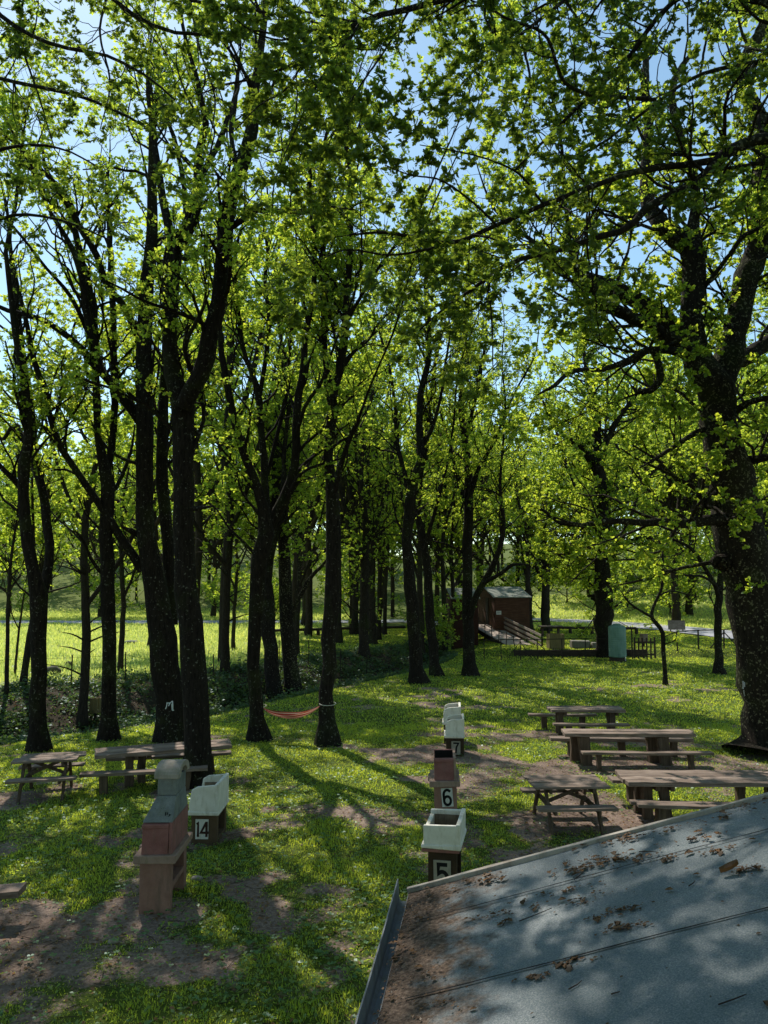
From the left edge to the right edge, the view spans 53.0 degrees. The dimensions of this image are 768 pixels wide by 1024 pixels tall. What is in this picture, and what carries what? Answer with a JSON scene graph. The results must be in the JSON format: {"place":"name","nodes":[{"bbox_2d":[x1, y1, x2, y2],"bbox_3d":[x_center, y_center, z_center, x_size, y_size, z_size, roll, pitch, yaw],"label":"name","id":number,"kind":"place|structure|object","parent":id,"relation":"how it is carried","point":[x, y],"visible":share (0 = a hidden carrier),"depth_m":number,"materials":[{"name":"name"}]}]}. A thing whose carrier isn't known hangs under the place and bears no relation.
{"place":"outdoors","nodes":[
{"label":"outdoors","id":0,"kind":"place"},
{"bbox_2d":[0,618,732,638],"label":"road","id":1,"kind":"structure","parent":0,"point":[710,632],"depth_m":71.84,"materials":[{"name":"asphalt"}]},
{"bbox_2d":[0,530,767,1023],"bbox_3d":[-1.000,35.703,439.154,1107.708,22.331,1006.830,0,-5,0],"label":"ground","id":2,"kind":"structure","parent":0,"point":[64,598],"depth_m":13.42,"materials":[{"name":"plant"}]},
{"bbox_2d":[0,882,26,898],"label":"plank bench","id":3,"kind":"object","parent":2,"relation":"on","point":[12,890],"visible":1,"depth_m":9.63,"materials":[{"name":"brown wood"}]},
{"bbox_2d":[0,457,72,616],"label":"tree","id":4,"kind":"object","parent":2,"relation":"on","point":[2,479],"visible":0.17,"depth_m":81.84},
{"bbox_2d":[0,384,75,696],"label":"tree","id":5,"kind":"object","parent":2,"relation":"on","point":[13,532],"visible":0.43,"depth_m":27.64,"materials":[{"name":"plant"}]},
{"bbox_2d":[5,751,86,804],"bbox_3d":[-6.756,5.349,15.524,1.350,0.832,1.457,1,-6,-14],"label":"picnic table","id":6,"kind":"object","parent":2,"relation":"on","point":[65,759],"visible":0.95,"depth_m":15.36,"materials":[{"name":"brown wood"}]},
{"bbox_2d":[0,525,91,673],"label":"tree","id":7,"kind":"object","parent":2,"relation":"on","point":[18,542],"visible":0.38,"depth_m":32.33,"materials":[{"name":"plant"}]},
{"bbox_2d":[0,0,102,752],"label":"oak tree","id":8,"kind":"object","parent":2,"relation":"on","point":[38,740],"visible":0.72,"depth_m":19.49,"materials":[{"name":"green plant"}]},
{"bbox_2d":[0,336,132,685],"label":"tree","id":9,"kind":"object","parent":2,"relation":"on","point":[58,499],"visible":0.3,"depth_m":28.55,"materials":[{"name":"plant"}]},
{"bbox_2d":[0,36,181,741],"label":"oak tree","id":10,"kind":"object","parent":2,"relation":"on","point":[108,729],"visible":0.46,"depth_m":21.01,"materials":[{"name":"green plant"}]},
{"bbox_2d":[10,465,172,616],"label":"tree","id":11,"kind":"object","parent":2,"relation":"on","point":[92,539],"visible":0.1,"depth_m":81.04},
{"bbox_2d":[30,403,157,596],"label":"tree","id":12,"kind":"object","parent":2,"relation":"on","point":[94,527],"visible":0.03,"depth_m":89.55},
{"bbox_2d":[66,570,144,614],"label":"tree","id":13,"kind":"object","parent":2,"relation":"on","point":[118,596],"visible":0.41,"depth_m":78.76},
{"bbox_2d":[0,21,215,743],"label":"oak tree","id":14,"kind":"object","parent":2,"relation":"on","point":[160,603],"visible":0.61,"depth_m":20.83,"materials":[{"name":"green plant"}]},
{"bbox_2d":[0,266,226,728],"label":"tree","id":15,"kind":"object","parent":2,"relation":"on","point":[82,718],"visible":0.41,"depth_m":26.71,"materials":[{"name":"plant"}]},
{"bbox_2d":[59,394,172,672],"bbox_3d":[-11.165,0.764,33.699,5.357,12.513,3.701,0,-5,0],"label":"tree","id":16,"kind":"object","parent":2,"relation":"on","point":[123,592],"visible":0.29,"depth_m":33.26,"materials":[{"name":"plant"}]},
{"bbox_2d":[79,765,207,794],"bbox_3d":[-4.865,5.530,15.641,2.487,0.573,0.285,1,-6,-13],"label":"plank bench","id":17,"kind":"object","parent":2,"relation":"on","point":[103,779],"visible":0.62,"depth_m":15.51,"materials":[{"name":"brown wood"}]},
{"bbox_2d":[40,271,277,645],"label":"tree","id":18,"kind":"object","parent":2,"relation":"on","point":[156,518],"visible":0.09,"depth_m":46.75,"materials":[{"name":"plant"}]},
{"bbox_2d":[133,759,192,913],"bbox_3d":[-2.973,4.315,10.361,0.584,1.892,0.984,0,-5,-1],"label":"barbecue","id":19,"kind":"object","parent":2,"relation":"on","point":[159,856],"visible":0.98,"depth_m":9.97,"materials":[{"name":"red paint"}]},
{"bbox_2d":[94,738,231,787],"bbox_3d":[-4.691,5.454,16.466,2.853,0.870,0.788,2,-6,-22],"label":"picnic table","id":20,"kind":"object","parent":2,"relation":"on","point":[131,753],"visible":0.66,"depth_m":16.22,"materials":[{"name":"brown wood"}]},
{"bbox_2d":[106,750,230,778],"bbox_3d":[-4.762,5.670,17.090,2.677,0.582,0.282,1,-6,-14],"label":"plank bench","id":21,"kind":"object","parent":2,"relation":"on","point":[181,755],"visible":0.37,"depth_m":17.03,"materials":[{"name":"brown wood"}]},
{"bbox_2d":[0,0,400,268],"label":"oak tree","id":22,"kind":"object","parent":2,"relation":"on","point":[20,33],"visible":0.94,"depth_m":12.76,"materials":[{"name":"green plant"}]},
{"bbox_2d":[97,271,311,673],"bbox_3d":[-6.818,-1.618,34.550,10.812,17.674,7.323,-2,-6,17],"label":"tree","id":23,"kind":"object","parent":2,"relation":"on","point":[233,520],"visible":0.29,"depth_m":34.14,"materials":[{"name":"plant"}]},
{"bbox_2d":[188,773,228,844],"bbox_3d":[-2.929,4.999,12.867,0.515,1.070,0.842,0,-5,1],"label":"wash basin","id":24,"kind":"object","parent":2,"relation":"on","point":[209,800],"visible":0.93,"depth_m":12.50,"materials":[{"name":"concrete"}]},
{"bbox_2d":[168,432,255,616],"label":"tree","id":25,"kind":"object","parent":2,"relation":"on","point":[213,607],"visible":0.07,"depth_m":83.53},
{"bbox_2d":[134,196,311,601],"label":"tree","id":26,"kind":"object","parent":2,"relation":"on","point":[198,514],"visible":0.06,"depth_m":43.01,"materials":[{"name":"plant"}]},
{"bbox_2d":[200,560,248,611],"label":"tree","id":27,"kind":"object","parent":2,"relation":"on","point":[215,582],"visible":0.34,"depth_m":75.55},
{"bbox_2d":[57,0,398,788],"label":"oak tree","id":28,"kind":"object","parent":2,"relation":"on","point":[181,394],"visible":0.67,"depth_m":16.54,"materials":[{"name":"green plant"}]},
{"bbox_2d":[0,637,457,745],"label":"ivy","id":29,"kind":"object","parent":2,"relation":"on","point":[132,720],"visible":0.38,"depth_m":30.67,"materials":[{"name":"green plant"}]},
{"bbox_2d":[196,448,271,648],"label":"tree","id":30,"kind":"object","parent":2,"relation":"on","point":[235,551],"visible":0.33,"depth_m":44.45,"materials":[{"name":"plant"}]},
{"bbox_2d":[113,155,356,662],"bbox_3d":[-6.748,-5.349,40.134,10.798,26.339,11.045,-3,-6,25],"label":"tree","id":31,"kind":"object","parent":2,"relation":"on","point":[256,351],"visible":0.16,"depth_m":38.23,"materials":[{"name":"plant"}]},
{"bbox_2d":[213,252,343,699],"bbox_3d":[-4.832,-2.471,33.147,4.870,21.323,7.176,3,-6,-27],"label":"tree","id":32,"kind":"object","parent":2,"relation":"on","point":[273,687],"visible":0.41,"depth_m":33.41,"materials":[{"name":"green wood"}]},
{"bbox_2d":[233,561,324,621],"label":"tree","id":33,"kind":"object","parent":2,"relation":"on","point":[275,590],"visible":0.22,"depth_m":59.14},
{"bbox_2d":[163,0,435,742],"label":"oak tree","id":34,"kind":"object","parent":2,"relation":"on","point":[258,730],"visible":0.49,"depth_m":21.15,"materials":[{"name":"green plant"}]},
{"bbox_2d":[263,702,335,718],"bbox_3d":[-2.458,5.297,20.608,2.490,0.476,0.476,-2,-6,18],"label":"hammock","id":35,"kind":"object","parent":34,"relation":"hanging from","point":[287,715],"visible":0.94,"depth_m":20.55,"materials":[{"name":"fabric"}]},
{"bbox_2d":[218,332,385,625],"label":"tree","id":36,"kind":"object","parent":2,"relation":"on","point":[303,618],"visible":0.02,"depth_m":67.45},
{"bbox_2d":[247,276,362,694],"bbox_3d":[-4.334,-1.815,34.537,5.292,20.200,4.881,-4,-7,37],"label":"tree","id":37,"kind":"object","parent":2,"relation":"on","point":[287,611],"visible":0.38,"depth_m":34.18,"materials":[{"name":"plant"}]},
{"bbox_2d":[270,361,359,654],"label":"tree","id":38,"kind":"object","parent":2,"relation":"on","point":[320,508],"visible":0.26,"depth_m":41.07,"materials":[{"name":"plant"}]},
{"bbox_2d":[240,311,390,629],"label":"tree","id":39,"kind":"object","parent":2,"relation":"on","point":[294,573],"visible":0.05,"depth_m":51.94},
{"bbox_2d":[234,335,408,636],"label":"tree","id":40,"kind":"object","parent":2,"relation":"on","point":[308,629],"visible":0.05,"depth_m":55.53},
{"bbox_2d":[251,226,429,642],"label":"tree","id":41,"kind":"object","parent":2,"relation":"on","point":[339,636],"visible":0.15,"depth_m":50.50,"materials":[{"name":"plant"}]},
{"bbox_2d":[291,309,406,626],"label":"tree","id":42,"kind":"object","parent":2,"relation":"on","point":[349,555],"visible":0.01,"depth_m":62.68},
{"bbox_2d":[302,367,415,657],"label":"tree","id":43,"kind":"object","parent":2,"relation":"on","point":[367,537],"visible":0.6,"depth_m":43.23,"materials":[{"name":"plant"}]},
{"bbox_2d":[304,399,415,643],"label":"tree","id":44,"kind":"object","parent":2,"relation":"on","point":[372,630],"visible":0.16,"depth_m":49.44,"materials":[{"name":"plant"}]},
{"bbox_2d":[293,274,433,634],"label":"tree","id":45,"kind":"object","parent":2,"relation":"on","point":[354,625],"visible":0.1,"depth_m":57.42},
{"bbox_2d":[312,542,416,623],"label":"tree","id":46,"kind":"object","parent":2,"relation":"on","point":[345,575],"visible":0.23,"depth_m":63.25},
{"bbox_2d":[0,594,730,682],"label":"meadow grass","id":47,"kind":"structure","parent":2,"relation":"on","point":[240,633],"depth_m":62.85,"materials":[{"name":"plant"}]},
{"bbox_2d":[347,444,401,634],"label":"tree","id":48,"kind":"object","parent":2,"relation":"on","point":[385,574],"visible":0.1,"depth_m":56.89,"materials":[{"name":"plant"}]},
{"bbox_2d":[0,767,749,1023],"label":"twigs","id":49,"kind":"object","parent":2,"relation":"on","point":[250,887],"visible":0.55,"depth_m":10.78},
{"bbox_2d":[354,424,408,639],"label":"tree","id":50,"kind":"object","parent":2,"relation":"on","point":[379,590],"visible":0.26,"depth_m":52.17,"materials":[{"name":"plant"}]},
{"bbox_2d":[0,653,765,1023],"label":"weeds","id":51,"kind":"object","parent":2,"relation":"on","point":[296,779],"visible":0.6,"depth_m":14.73,"materials":[{"name":"green plant"}]},
{"bbox_2d":[0,712,766,1023],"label":"fallen leaves","id":52,"kind":"object","parent":2,"relation":"on","point":[170,1007],"visible":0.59,"depth_m":10.40,"materials":[{"name":"brown plant"}]},
{"bbox_2d":[0,732,767,1023],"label":"clover","id":53,"kind":"object","parent":2,"relation":"on","point":[233,943],"visible":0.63,"depth_m":10.50,"materials":[{"name":"green plant"}]},
{"bbox_2d":[358,451,429,616],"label":"tree","id":54,"kind":"object","parent":2,"relation":"on","point":[393,596],"visible":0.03,"depth_m":83.42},
{"bbox_2d":[246,0,583,747],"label":"oak tree","id":55,"kind":"object","parent":2,"relation":"on","point":[328,730],"visible":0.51,"depth_m":20.84,"materials":[{"name":"green plant"}]},
{"bbox_2d":[339,204,501,683],"bbox_3d":[1.387,-3.053,33.731,7.955,21.228,4.595,-5,-7,40],"label":"tree","id":56,"kind":"object","parent":2,"relation":"on","point":[417,674],"visible":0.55,"depth_m":33.24,"materials":[{"name":"plant"}]},
{"bbox_2d":[372,387,481,653],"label":"tree","id":57,"kind":"object","parent":2,"relation":"on","point":[418,572],"visible":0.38,"depth_m":48.18,"materials":[{"name":"plant"}]},
{"bbox_2d":[390,586,476,652],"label":"tree","id":58,"kind":"object","parent":2,"relation":"on","point":[441,629],"visible":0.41,"depth_m":48.25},
{"bbox_2d":[421,808,466,881],"bbox_3d":[0.829,4.740,10.551,0.544,1.128,0.834,-1,-6,11],"label":"wash basin","id":59,"kind":"object","parent":2,"relation":"on","point":[444,832],"visible":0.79,"depth_m":10.22,"materials":[{"name":"white paint"}]},
{"bbox_2d":[428,748,459,808],"bbox_3d":[1.096,5.009,14.041,0.576,1.199,0.932,-2,-6,4],"label":"barbecue","id":60,"kind":"object","parent":2,"relation":"on","point":[444,778],"visible":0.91,"depth_m":13.66,"materials":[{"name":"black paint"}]},
{"bbox_2d":[123,0,767,409],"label":"oak tree","id":61,"kind":"object","parent":2,"relation":"on","point":[301,46],"visible":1,"depth_m":9.52,"materials":[{"name":"green plant"}]},
{"bbox_2d":[385,399,515,650],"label":"tree","id":62,"kind":"object","parent":2,"relation":"on","point":[442,585],"visible":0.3,"depth_m":51.17,"materials":[{"name":"plant"}]},
{"bbox_2d":[388,417,512,649],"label":"tree","id":63,"kind":"object","parent":2,"relation":"on","point":[454,526],"visible":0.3,"depth_m":51.69,"materials":[{"name":"plant"}]},
{"bbox_2d":[394,207,514,676],"bbox_3d":[2.803,-2.301,35.261,4.687,20.021,10.023,1,-6,-11],"label":"tree","id":64,"kind":"object","parent":2,"relation":"on","point":[435,668],"visible":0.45,"depth_m":35.89,"materials":[{"name":"plant"}]},
{"bbox_2d":[444,713,464,755],"bbox_3d":[1.766,5.632,19.303,0.518,1.028,0.790,0,-5,5],"label":"wash basin","id":65,"kind":"object","parent":2,"relation":"on","point":[454,735],"visible":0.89,"depth_m":18.96,"materials":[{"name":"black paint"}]},
{"bbox_2d":[378,368,543,586],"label":"tree","id":66,"kind":"object","parent":2,"relation":"on","point":[427,462],"visible":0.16,"depth_m":69.71,"materials":[{"name":"plant"}]},
{"bbox_2d":[446,588,479,648],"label":"hut","id":67,"kind":"object","parent":2,"relation":"on","point":[458,630],"visible":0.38,"depth_m":51.06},
{"bbox_2d":[387,248,558,676],"bbox_3d":[3.916,-2.238,36.574,4.917,20.112,9.688,3,-6,-32],"label":"tree","id":68,"kind":"object","parent":2,"relation":"on","point":[469,601],"visible":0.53,"depth_m":35.69,"materials":[{"name":"plant"}]},
{"bbox_2d":[398,348,561,567],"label":"tree","id":69,"kind":"object","parent":2,"relation":"on","point":[472,426],"visible":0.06,"depth_m":80.47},
{"bbox_2d":[437,376,556,581],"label":"tree","id":70,"kind":"object","parent":2,"relation":"on","point":[483,530],"visible":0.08,"depth_m":82.36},
{"bbox_2d":[455,561,550,617],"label":"tree","id":71,"kind":"object","parent":2,"relation":"on","point":[510,578],"visible":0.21,"depth_m":64.32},
{"bbox_2d":[478,587,531,638],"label":"hut","id":72,"kind":"object","parent":2,"relation":"on","point":[496,605],"visible":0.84,"depth_m":54.03,"materials":[{"name":"wood"}]},
{"bbox_2d":[426,425,588,591],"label":"tree","id":73,"kind":"object","parent":2,"relation":"on","point":[477,542],"visible":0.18,"depth_m":66.22,"materials":[{"name":"plant"}]},
{"bbox_2d":[478,617,542,646],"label":"ramp","id":74,"kind":"structure","parent":2,"relation":"on","point":[488,632],"depth_m":51.35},
{"bbox_2d":[497,442,572,629],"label":"tree","id":75,"kind":"object","parent":2,"relation":"on","point":[527,569],"visible":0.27,"depth_m":60.62,"materials":[{"name":"plant"}]},
{"bbox_2d":[475,461,613,630],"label":"tree","id":76,"kind":"object","parent":2,"relation":"on","point":[545,606],"visible":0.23,"depth_m":61.52,"materials":[{"name":"plant"}]},
{"bbox_2d":[483,638,609,659],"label":"iron railing","id":77,"kind":"object","parent":2,"relation":"on","point":[537,646],"visible":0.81,"depth_m":43.54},
{"bbox_2d":[546,633,564,648],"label":"litter bin","id":78,"kind":"object","parent":2,"relation":"on","point":[555,643],"visible":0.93,"depth_m":46.05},
{"bbox_2d":[355,792,767,1023],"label":"shed","id":79,"kind":"structure","parent":2,"relation":"on","point":[702,946],"depth_m":3.78,"materials":[{"name":"metal"}]},
{"bbox_2d":[373,797,767,1023],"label":"fallen leaves","id":80,"kind":"object","parent":79,"relation":"on","point":[567,966],"visible":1,"depth_m":4.25,"materials":[{"name":"brown plant"}]},
{"bbox_2d":[528,713,596,728],"bbox_3d":[5.226,6.186,22.518,1.988,0.568,0.262,0,-5,1],"label":"plank bench","id":81,"kind":"object","parent":2,"relation":"on","point":[581,716],"visible":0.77,"depth_m":22.44,"materials":[{"name":"brown wood"}]},
{"bbox_2d":[520,774,618,836],"bbox_3d":[3.224,5.160,13.578,1.351,0.826,1.457,0,-5,-3],"label":"picnic table","id":82,"kind":"object","parent":2,"relation":"on","point":[579,786],"visible":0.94,"depth_m":13.37,"materials":[{"name":"brown wood"}]},
{"bbox_2d":[514,649,645,656],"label":"retaining edge","id":83,"kind":"object","parent":2,"relation":"on","point":[590,653],"visible":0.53,"depth_m":45.02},
{"bbox_2d":[546,705,625,735],"bbox_3d":[5.688,5.962,21.735,2.116,0.880,0.755,0,-5,1],"label":"picnic table","id":84,"kind":"object","parent":2,"relation":"on","point":[611,712],"visible":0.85,"depth_m":21.54,"materials":[{"name":"brown wood"}]},
{"bbox_2d":[534,535,645,610],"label":"tree","id":85,"kind":"object","parent":2,"relation":"on","point":[587,588],"visible":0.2,"depth_m":82.75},
{"bbox_2d":[552,723,629,728],"bbox_3d":[5.659,6.061,21.024,2.053,0.564,0.258,0,-5,2],"label":"plank bench","id":86,"kind":"object","parent":2,"relation":"on","point":[609,725],"visible":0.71,"depth_m":20.94,"materials":[{"name":"brown wood"}]},
{"bbox_2d":[438,0,767,749],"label":"oak tree","id":87,"kind":"object","parent":2,"relation":"on","point":[732,501],"visible":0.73,"depth_m":19.13,"materials":[{"name":"green plant"}]},
{"bbox_2d":[504,316,714,657],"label":"oak tree","id":88,"kind":"object","parent":2,"relation":"on","point":[595,456],"visible":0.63,"depth_m":45.07,"materials":[{"name":"green plant"}]},
{"bbox_2d":[523,338,695,572],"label":"tree","id":89,"kind":"object","parent":2,"relation":"on","point":[609,415],"visible":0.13,"depth_m":59.94,"materials":[{"name":"plant"}]},
{"bbox_2d":[609,657,626,661],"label":"tank stand","id":90,"kind":"object","parent":2,"relation":"on","point":[612,659],"visible":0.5,"depth_m":42.24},
{"bbox_2d":[608,623,626,660],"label":"water tank","id":91,"kind":"object","parent":90,"relation":"on","point":[617,639],"visible":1,"depth_m":42.33,"materials":[{"name":"plastic"}]},
{"bbox_2d":[549,736,693,756],"bbox_3d":[5.871,5.875,19.080,3.488,0.578,0.319,0,-5,2],"label":"plank bench","id":92,"kind":"object","parent":2,"relation":"on","point":[621,741],"visible":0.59,"depth_m":18.99,"materials":[{"name":"brown wood"}]},
{"bbox_2d":[561,728,695,765],"bbox_3d":[5.813,5.661,18.299,3.105,0.891,0.629,0,-5,1],"label":"picnic table","id":93,"kind":"object","parent":2,"relation":"on","point":[656,740],"visible":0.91,"depth_m":18.10,"materials":[{"name":"brown wood"}]},
{"bbox_2d":[618,621,655,658],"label":"picket gate","id":94,"kind":"structure","parent":2,"relation":"on","point":[646,642],"depth_m":44.07,"materials":[{"name":"wood"}]},
{"bbox_2d":[581,750,713,770],"bbox_3d":[6.001,5.734,17.532,2.970,0.546,0.245,0,-5,1],"label":"plank bench","id":95,"kind":"object","parent":2,"relation":"on","point":[689,754],"visible":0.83,"depth_m":17.47,"materials":[{"name":"brown wood"}]},
{"bbox_2d":[606,526,714,684],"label":"tree","id":96,"kind":"object","parent":2,"relation":"on","point":[654,621],"visible":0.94,"depth_m":32.62,"materials":[{"name":"plant"}]},
{"bbox_2d":[561,304,767,619],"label":"tree","id":97,"kind":"object","parent":2,"relation":"on","point":[675,614],"visible":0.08,"depth_m":72.25,"materials":[{"name":"plant"}]},
{"bbox_2d":[615,527,714,614],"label":"tree","id":98,"kind":"object","parent":2,"relation":"on","point":[644,591],"visible":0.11,"depth_m":83.01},
{"bbox_2d":[631,536,711,616],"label":"tree","id":99,"kind":"object","parent":2,"relation":"on","point":[657,587],"visible":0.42,"depth_m":75.03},
{"bbox_2d":[608,776,745,802],"bbox_3d":[5.843,5.442,14.903,2.907,0.566,0.316,0,-5,0],"label":"plank bench","id":100,"kind":"object","parent":2,"relation":"on","point":[740,792],"visible":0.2,"depth_m":14.83,"materials":[{"name":"brown wood"}]},
{"bbox_2d":[629,799,728,821],"bbox_3d":[5.585,5.285,13.180,2.629,0.574,0.350,0,-5,4],"label":"plank bench","id":101,"kind":"object","parent":2,"relation":"on","point":[660,807],"visible":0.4,"depth_m":13.17,"materials":[{"name":"brown wood"}]},
{"bbox_2d":[642,411,727,674],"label":"oak tree","id":102,"kind":"object","parent":2,"relation":"on","point":[718,664],"visible":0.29,"depth_m":36.59,"materials":[{"name":"green plant"}]},
{"bbox_2d":[608,305,764,615],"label":"tree","id":103,"kind":"object","parent":2,"relation":"on","point":[688,610],"visible":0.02,"depth_m":83.27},
{"bbox_2d":[615,770,767,819],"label":"picnic table","id":104,"kind":"object","parent":2,"relation":"on","point":[644,783],"visible":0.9,"depth_m":13.84,"materials":[{"name":"brown wood"}]},
{"bbox_2d":[633,294,767,535],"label":"tree","id":105,"kind":"object","parent":2,"relation":"on","point":[763,356],"visible":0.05,"depth_m":70.16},
{"bbox_2d":[641,348,767,537],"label":"tree","id":106,"kind":"object","parent":2,"relation":"on","point":[696,401],"visible":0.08,"depth_m":63.86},
{"bbox_2d":[674,320,767,512],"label":"tree","id":107,"kind":"object","parent":2,"relation":"on","point":[760,475],"visible":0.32,"depth_m":34.81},
{"bbox_2d":[709,126,767,433],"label":"tree","id":108,"kind":"object","parent":2,"relation":"on","point":[737,183],"visible":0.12,"depth_m":29.49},
{"bbox_2d":[0,0,767,554],"label":"sky","id":109,"kind":"structure","parent":0,"point":[636,255],"materials":[{"name":"blue"}]},
{"bbox_2d":[50,628,743,737],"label":"grass","id":110,"kind":"structure","parent":0,"point":[354,637],"depth_m":31.77,"materials":[{"name":"plant"}]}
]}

